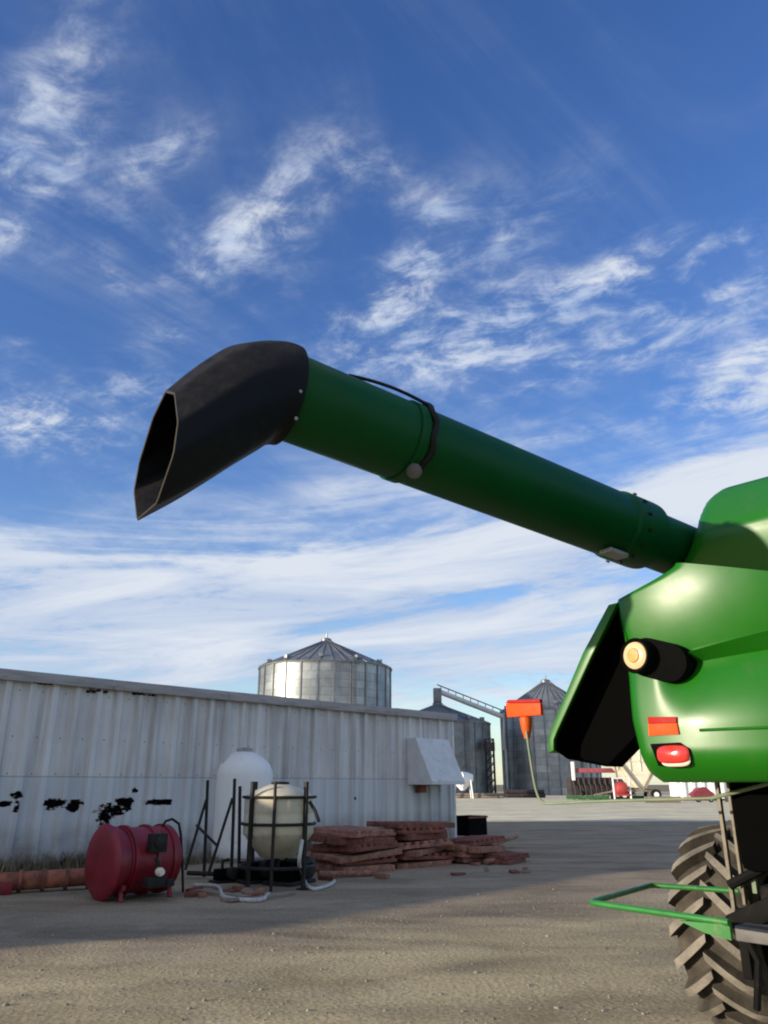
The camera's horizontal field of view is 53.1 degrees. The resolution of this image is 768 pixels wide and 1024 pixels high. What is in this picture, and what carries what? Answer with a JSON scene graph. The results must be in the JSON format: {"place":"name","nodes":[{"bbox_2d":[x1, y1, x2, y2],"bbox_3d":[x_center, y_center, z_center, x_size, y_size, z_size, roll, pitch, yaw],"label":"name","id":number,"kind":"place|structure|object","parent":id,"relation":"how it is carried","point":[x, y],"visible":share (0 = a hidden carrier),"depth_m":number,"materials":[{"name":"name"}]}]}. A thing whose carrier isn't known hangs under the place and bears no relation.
{"place":"outdoors","nodes":[
{"label":"outdoors","id":0,"kind":"place"},
{"bbox_2d":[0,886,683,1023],"bbox_3d":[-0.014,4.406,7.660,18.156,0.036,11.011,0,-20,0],"label":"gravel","id":1,"kind":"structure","parent":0,"point":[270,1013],"depth_m":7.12,"materials":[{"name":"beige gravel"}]},
{"bbox_2d":[220,897,238,901],"bbox_3d":[-2.236,5.603,11.113,0.131,0.056,0.299,21,-34,-39],"label":"rubble piece","id":2,"kind":"object","parent":1,"relation":"on","point":[231,899],"visible":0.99,"depth_m":11.04,"materials":[{"name":"grey concrete"}]},
{"bbox_2d":[0,785,730,1023],"bbox_3d":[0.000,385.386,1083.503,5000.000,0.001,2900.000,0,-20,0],"label":"ground","id":3,"kind":"structure","parent":0,"point":[585,851],"depth_m":8.24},
{"bbox_2d":[0,867,87,894],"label":"rusty beam","id":4,"kind":"structure","parent":3,"relation":"on","point":[45,878],"depth_m":12.10,"materials":[{"name":"brown metal"}]},
{"bbox_2d":[85,818,183,902],"bbox_3d":[-3.669,5.231,11.627,1.345,1.119,1.238,-17,-26,40],"label":"fuel tank","id":5,"kind":"object","parent":3,"relation":"on","point":[121,861],"visible":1,"depth_m":11.33,"materials":[{"name":"red metal"}]},
{"bbox_2d":[184,890,200,897],"bbox_3d":[-2.897,5.781,11.645,0.136,0.075,0.267,-10,-21,18],"label":"rubble piece","id":6,"kind":"object","parent":3,"relation":"on","point":[190,894],"visible":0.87,"depth_m":11.55,"materials":[{"name":"red brick"}]},
{"bbox_2d":[185,885,203,891],"bbox_3d":[-3.000,5.974,12.171,0.262,0.064,0.114,10,-29,-43],"label":"rubble piece","id":7,"kind":"object","parent":3,"relation":"on","point":[193,888],"visible":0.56,"depth_m":12.13,"materials":[{"name":"red brick"}]},
{"bbox_2d":[197,892,206,897],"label":"rubble piece","id":8,"kind":"object","parent":3,"relation":"on","point":[201,894],"visible":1,"depth_m":11.51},
{"bbox_2d":[184,779,241,877],"bbox_3d":[-3.059,5.737,13.951,1.217,1.700,0.508,-13,-23,32],"label":"steel rack","id":9,"kind":"object","parent":3,"relation":"on","point":[205,873],"visible":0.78,"depth_m":13.91,"materials":[{"name":"metal"}]},
{"bbox_2d":[194,889,250,897],"bbox_3d":[-2.474,5.812,11.693,1.189,0.050,0.140,-15,-24,36],"label":"plank","id":10,"kind":"object","parent":3,"relation":"on","point":[212,892],"visible":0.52,"depth_m":11.65,"materials":[{"name":"grey wood"}]},
{"bbox_2d":[209,858,238,883],"bbox_3d":[-2.731,6.224,13.366,0.468,0.389,0.403,16,-25,-39],"label":"pump unit","id":11,"kind":"object","parent":3,"relation":"on","point":[222,875],"visible":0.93,"depth_m":13.24,"materials":[{"name":"black metal"}]},
{"bbox_2d":[0,836,457,872],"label":"weeds","id":12,"kind":"object","parent":3,"relation":"on","point":[38,866],"visible":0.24,"depth_m":14.26,"materials":[{"name":"plant"}]},
{"bbox_2d":[222,887,237,892],"bbox_3d":[-2.407,5.968,12.120,0.152,0.042,0.296,-2,-16,25],"label":"rubble piece","id":13,"kind":"object","parent":3,"relation":"on","point":[230,890],"visible":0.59,"depth_m":12.04,"materials":[{"name":"red brick"}]},
{"bbox_2d":[193,883,269,902],"bbox_3d":[-2.468,5.867,11.864,2.226,0.057,0.725,-18,-26,41],"label":"hose","id":14,"kind":"object","parent":3,"relation":"on","point":[241,899],"visible":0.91,"depth_m":11.37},
{"bbox_2d":[0,668,464,871],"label":"metal shed","id":15,"kind":"structure","parent":3,"relation":"on","point":[83,759],"depth_m":16.75,"materials":[{"name":"white metal"}]},
{"bbox_2d":[232,885,251,890],"bbox_3d":[-2.244,5.984,12.201,0.318,0.065,0.134,14,-23,-16],"label":"rubble piece","id":16,"kind":"object","parent":3,"relation":"on","point":[238,888],"visible":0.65,"depth_m":12.13,"materials":[{"name":"red brick"}]},
{"bbox_2d":[241,887,252,893],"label":"rubble piece","id":17,"kind":"object","parent":3,"relation":"on","point":[245,889],"visible":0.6,"depth_m":12.00,"materials":[{"name":"grey concrete"}]},
{"bbox_2d":[210,748,284,863],"bbox_3d":[-3.351,6.718,17.808,1.562,2.423,1.562,-17,-26,40],"label":"water tank","id":18,"kind":"object","parent":3,"relation":"on","point":[244,767],"visible":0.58,"depth_m":17.25,"materials":[{"name":"white plastic"}]},
{"bbox_2d":[242,890,258,896],"bbox_3d":[-2.018,5.791,11.662,0.236,0.068,0.125,10,-15,-26],"label":"rubble piece","id":19,"kind":"object","parent":3,"relation":"on","point":[253,893],"visible":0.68,"depth_m":11.62,"materials":[{"name":"red brick"}]},
{"bbox_2d":[234,850,270,884],"bbox_3d":[-2.161,6.128,13.380,0.715,0.579,0.616,14,-24,-35],"label":"pump unit","id":20,"kind":"object","parent":3,"relation":"on","point":[258,877],"visible":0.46,"depth_m":13.16,"materials":[{"name":"black metal"}]},
{"bbox_2d":[256,887,264,895],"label":"rubble piece","id":21,"kind":"object","parent":3,"relation":"on","point":[261,890],"visible":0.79,"depth_m":11.71,"materials":[{"name":"red brick"}]},
{"bbox_2d":[249,891,295,902],"bbox_3d":[-1.682,5.717,11.427,0.140,0.050,0.970,-13,-23,33],"label":"plank","id":22,"kind":"object","parent":3,"relation":"on","point":[281,895],"visible":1,"depth_m":11.48,"materials":[{"name":"grey wood"}]},
{"bbox_2d":[238,781,320,891],"bbox_3d":[-1.790,5.436,13.017,1.293,1.642,1.293,6,-20,-17],"label":"tank stand","id":23,"kind":"object","parent":3,"relation":"on","point":[246,865],"visible":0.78,"depth_m":12.55,"materials":[{"name":"metal"}]},
{"bbox_2d":[243,781,313,866],"bbox_3d":[-1.790,5.310,13.062,1.187,1.382,1.187,-17,-26,40],"label":"cone tank","id":24,"kind":"object","parent":23,"relation":"on","point":[287,842],"visible":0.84,"depth_m":12.64,"materials":[{"name":"beige plastic"}]},
{"bbox_2d":[297,839,335,890],"bbox_3d":[-1.119,5.836,12.814,0.467,0.757,1.255,-5,-20,14],"label":"hose","id":25,"kind":"object","parent":23,"relation":"hanging from","point":[318,888],"visible":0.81,"depth_m":12.37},
{"bbox_2d":[262,856,315,886],"bbox_3d":[-1.553,6.030,13.207,0.694,0.649,0.806,-10,-22,25],"label":"pump unit","id":26,"kind":"object","parent":3,"relation":"on","point":[286,878],"visible":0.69,"depth_m":12.94,"materials":[{"name":"black metal"}]},
{"bbox_2d":[257,633,391,707],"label":"grain bin","id":27,"kind":"object","parent":3,"relation":"on","point":[327,669],"visible":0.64,"depth_m":108.04,"materials":[{"name":"silver metal"}]},
{"bbox_2d":[318,875,335,880],"bbox_3d":[-1.005,6.467,13.585,0.338,0.078,0.098,-13,-21,29],"label":"rubble piece","id":28,"kind":"object","parent":3,"relation":"on","point":[327,877],"visible":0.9,"depth_m":13.55,"materials":[{"name":"red brick"}]},
{"bbox_2d":[318,870,375,876],"bbox_3d":[-0.667,6.585,13.996,1.111,0.130,0.100,9,-21,-24],"label":"rusty bar","id":29,"kind":"object","parent":3,"relation":"on","point":[356,873],"visible":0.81,"depth_m":13.98,"materials":[{"name":"brown metal"}]},
{"bbox_2d":[316,863,394,872],"bbox_3d":[-0.648,6.979,15.137,1.339,0.161,1.198,17,-24,-37],"label":"rusty slab","id":30,"kind":"object","parent":29,"relation":"on","point":[381,867],"depth_m":14.75,"materials":[{"name":"brown metal"}]},
{"bbox_2d":[315,855,396,865],"bbox_3d":[-0.664,6.894,15.304,1.427,0.114,1.192,16,-24,-38],"label":"rusty slab","id":31,"kind":"object","parent":30,"relation":"on","point":[383,860],"depth_m":14.89,"materials":[{"name":"brown metal"}]},
{"bbox_2d":[307,847,401,863],"bbox_3d":[-0.618,6.767,15.288,1.690,0.124,1.179,15,-22,-43],"label":"rusty slab","id":32,"kind":"object","parent":31,"relation":"on","point":[341,857],"depth_m":14.80,"materials":[{"name":"brown metal"}]},
{"bbox_2d":[310,840,398,851],"bbox_3d":[-0.572,6.651,15.319,1.144,0.125,1.421,-15,-24,32],"label":"rusty slab","id":33,"kind":"object","parent":32,"relation":"on","point":[322,847],"depth_m":14.84,"materials":[{"name":"brown metal"}]},
{"bbox_2d":[307,834,394,844],"bbox_3d":[-0.728,6.532,15.376,1.489,0.149,1.185,17,-24,-34],"label":"rusty slab","id":34,"kind":"object","parent":33,"relation":"on","point":[335,840],"depth_m":14.88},
{"bbox_2d":[313,825,395,837],"bbox_3d":[-0.704,6.430,15.487,1.248,0.112,1.544,-11,-23,34],"label":"rusty slab","id":35,"kind":"object","parent":34,"relation":"on","point":[347,831],"depth_m":15.06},
{"bbox_2d":[374,873,389,878],"bbox_3d":[-0.033,6.549,13.831,0.263,0.088,0.117,-12,-25,34],"label":"rubble piece","id":36,"kind":"object","parent":3,"relation":"on","point":[382,876],"visible":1,"depth_m":13.78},
{"bbox_2d":[387,859,450,868],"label":"rusty slab","id":37,"kind":"object","parent":3,"relation":"on","point":[400,864],"depth_m":15.85,"materials":[{"name":"brown metal"}]},
{"bbox_2d":[394,852,454,859],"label":"rusty slab","id":38,"kind":"object","parent":37,"relation":"on","point":[434,855],"depth_m":15.96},
{"bbox_2d":[402,846,443,856],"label":"rusty slab","id":39,"kind":"object","parent":38,"relation":"on","point":[416,852],"depth_m":15.87,"materials":[{"name":"brown metal"}]},
{"bbox_2d":[395,838,452,849],"bbox_3d":[0.511,7.065,16.417,1.479,0.123,1.254,11,-23,-34],"label":"rusty slab","id":40,"kind":"object","parent":39,"relation":"on","point":[408,844],"depth_m":16.00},
{"bbox_2d":[387,832,447,839],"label":"rusty slab","id":41,"kind":"object","parent":40,"relation":"on","point":[423,836],"depth_m":16.04,"materials":[{"name":"brown metal"}]},
{"bbox_2d":[382,827,446,833],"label":"rusty slab","id":42,"kind":"object","parent":41,"relation":"on","point":[419,830],"depth_m":16.04,"materials":[{"name":"brown metal"}]},
{"bbox_2d":[366,821,454,827],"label":"rusty slab","id":43,"kind":"object","parent":42,"relation":"on","point":[409,824],"depth_m":16.29,"materials":[{"name":"brown metal"}]},
{"bbox_2d":[134,340,767,1023],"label":"combine harvester","id":44,"kind":"object","parent":3,"relation":"on","point":[670,680],"visible":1,"depth_m":4.05,"materials":[{"name":"green paint"}]},
{"bbox_2d":[548,603,638,766],"bbox_3d":[1.229,0.993,4.345,0.300,0.854,0.570,17,-26,-40],"label":"side door","id":45,"kind":"structure","parent":44,"relation":"in","point":[593,723],"depth_m":4.30,"materials":[{"name":"green paint"}]},
{"bbox_2d":[421,702,492,792],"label":"grain bin","id":46,"kind":"object","parent":3,"relation":"on","point":[471,733],"visible":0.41,"depth_m":116.25,"materials":[{"name":"silver metal"}]},
{"bbox_2d":[433,684,505,749],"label":"grain conveyor","id":47,"kind":"object","parent":46,"relation":"on","point":[438,693],"visible":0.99,"depth_m":125.86,"materials":[{"name":"metal"}]},
{"bbox_2d":[450,872,465,875],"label":"rubble piece","id":48,"kind":"object","parent":3,"relation":"on","point":[457,873],"visible":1,"depth_m":14.32,"materials":[{"name":"red brick"}]},
{"bbox_2d":[446,857,481,862],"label":"rusty slab","id":49,"kind":"object","parent":3,"relation":"on","point":[466,859],"depth_m":16.43,"materials":[{"name":"brown metal"}]},
{"bbox_2d":[438,850,503,856],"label":"rusty slab","id":50,"kind":"object","parent":49,"relation":"on","point":[461,854],"depth_m":16.43,"materials":[{"name":"brown metal"}]},
{"bbox_2d":[444,844,505,852],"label":"rusty slab","id":51,"kind":"object","parent":50,"relation":"on","point":[488,848],"depth_m":16.47,"materials":[{"name":"brown metal"}]},
{"bbox_2d":[450,835,505,846],"bbox_3d":[1.974,7.333,17.152,0.985,0.118,1.190,-20,-25,41],"label":"rusty slab","id":52,"kind":"object","parent":51,"relation":"on","point":[475,840],"depth_m":16.87,"materials":[{"name":"brown metal"}]},
{"bbox_2d":[448,834,518,861],"bbox_3d":[2.531,8.166,18.762,0.100,0.270,5.525,-9,-21,23],"label":"rusty bar","id":53,"kind":"object","parent":49,"relation":"on","point":[513,837],"visible":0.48,"depth_m":20.18,"materials":[{"name":"brown metal"}]},
{"bbox_2d":[456,815,487,835],"bbox_3d":[2.876,10.535,25.854,0.770,0.600,1.060,-17,-26,40],"label":"scrap bin","id":54,"kind":"object","parent":3,"relation":"on","point":[467,825],"visible":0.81,"depth_m":25.53,"materials":[{"name":"black metal"}]},
{"bbox_2d":[469,862,480,865],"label":"rubble piece","id":55,"kind":"object","parent":3,"relation":"on","point":[476,863],"visible":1,"depth_m":16.02,"materials":[{"name":"red brick"}]},
{"bbox_2d":[484,738,496,792],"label":"elevator tower","id":56,"kind":"structure","parent":3,"relation":"on","point":[489,746],"depth_m":115.83,"materials":[{"name":"metal"}]},
{"bbox_2d":[484,858,496,863],"bbox_3d":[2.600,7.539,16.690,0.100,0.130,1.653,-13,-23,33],"label":"brick","id":57,"kind":"object","parent":3,"relation":"on","point":[488,860],"visible":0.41,"depth_m":16.12,"materials":[{"name":"red brick"}]},
{"bbox_2d":[476,858,525,864],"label":"rusty slab","id":58,"kind":"object","parent":3,"relation":"on","point":[505,862],"depth_m":16.25,"materials":[{"name":"brown metal"}]},
{"bbox_2d":[481,851,529,859],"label":"rusty slab","id":59,"kind":"object","parent":58,"relation":"on","point":[508,855],"depth_m":16.53,"materials":[{"name":"brown metal"}]},
{"bbox_2d":[509,869,519,873],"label":"rubble piece","id":60,"kind":"object","parent":3,"relation":"on","point":[514,871],"visible":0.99,"depth_m":14.62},
{"bbox_2d":[521,869,530,872],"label":"rubble piece","id":61,"kind":"object","parent":3,"relation":"on","point":[526,871],"visible":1,"depth_m":14.68,"materials":[{"name":"grey wood"}]},
{"bbox_2d":[499,675,601,794],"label":"grain bin","id":62,"kind":"object","parent":3,"relation":"on","point":[552,772],"visible":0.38,"depth_m":121.33,"materials":[{"name":"silver metal"}]},
{"bbox_2d":[566,762,643,799],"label":"tillage implement","id":63,"kind":"object","parent":3,"relation":"on","point":[582,787],"visible":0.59,"depth_m":85.70,"materials":[{"name":"red metal"}]},
{"bbox_2d":[594,749,661,798],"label":"gravity wagon","id":64,"kind":"object","parent":3,"relation":"on","point":[636,771],"visible":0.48,"depth_m":82.16,"materials":[{"name":"white metal"}]},
{"bbox_2d":[669,782,727,799],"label":"white container","id":65,"kind":"object","parent":3,"relation":"on","point":[682,789],"visible":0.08,"depth_m":79.82,"materials":[{"name":"white plastic"}]},
{"bbox_2d":[689,787,714,801],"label":"red cart","id":66,"kind":"object","parent":3,"relation":"on","point":[701,792],"visible":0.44,"depth_m":72.81,"materials":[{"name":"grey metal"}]},
{"bbox_2d":[0,0,767,784],"label":"sky","id":67,"kind":"structure","parent":0,"point":[542,225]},
{"bbox_2d":[455,772,473,798],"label":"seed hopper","id":68,"kind":"object","parent":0,"point":[468,778],"visible":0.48,"depth_m":91.99,"materials":[{"name":"white plastic"}]},
{"bbox_2d":[456,793,503,797],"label":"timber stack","id":69,"kind":"object","parent":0,"point":[481,795],"visible":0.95,"depth_m":93.44,"materials":[{"name":"brown wood"}]},
{"bbox_2d":[504,790,545,797],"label":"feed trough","id":70,"kind":"object","parent":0,"point":[519,793],"visible":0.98,"depth_m":97.03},
{"bbox_2d":[609,778,632,798],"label":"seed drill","id":71,"kind":"object","parent":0,"point":[620,788],"visible":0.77,"depth_m":74.89,"materials":[{"name":"metal"}]},
{"bbox_2d":[644,796,680,802],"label":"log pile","id":72,"kind":"object","parent":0,"point":[661,801],"visible":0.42,"depth_m":70.82,"materials":[{"name":"brown wood"}]}
]}

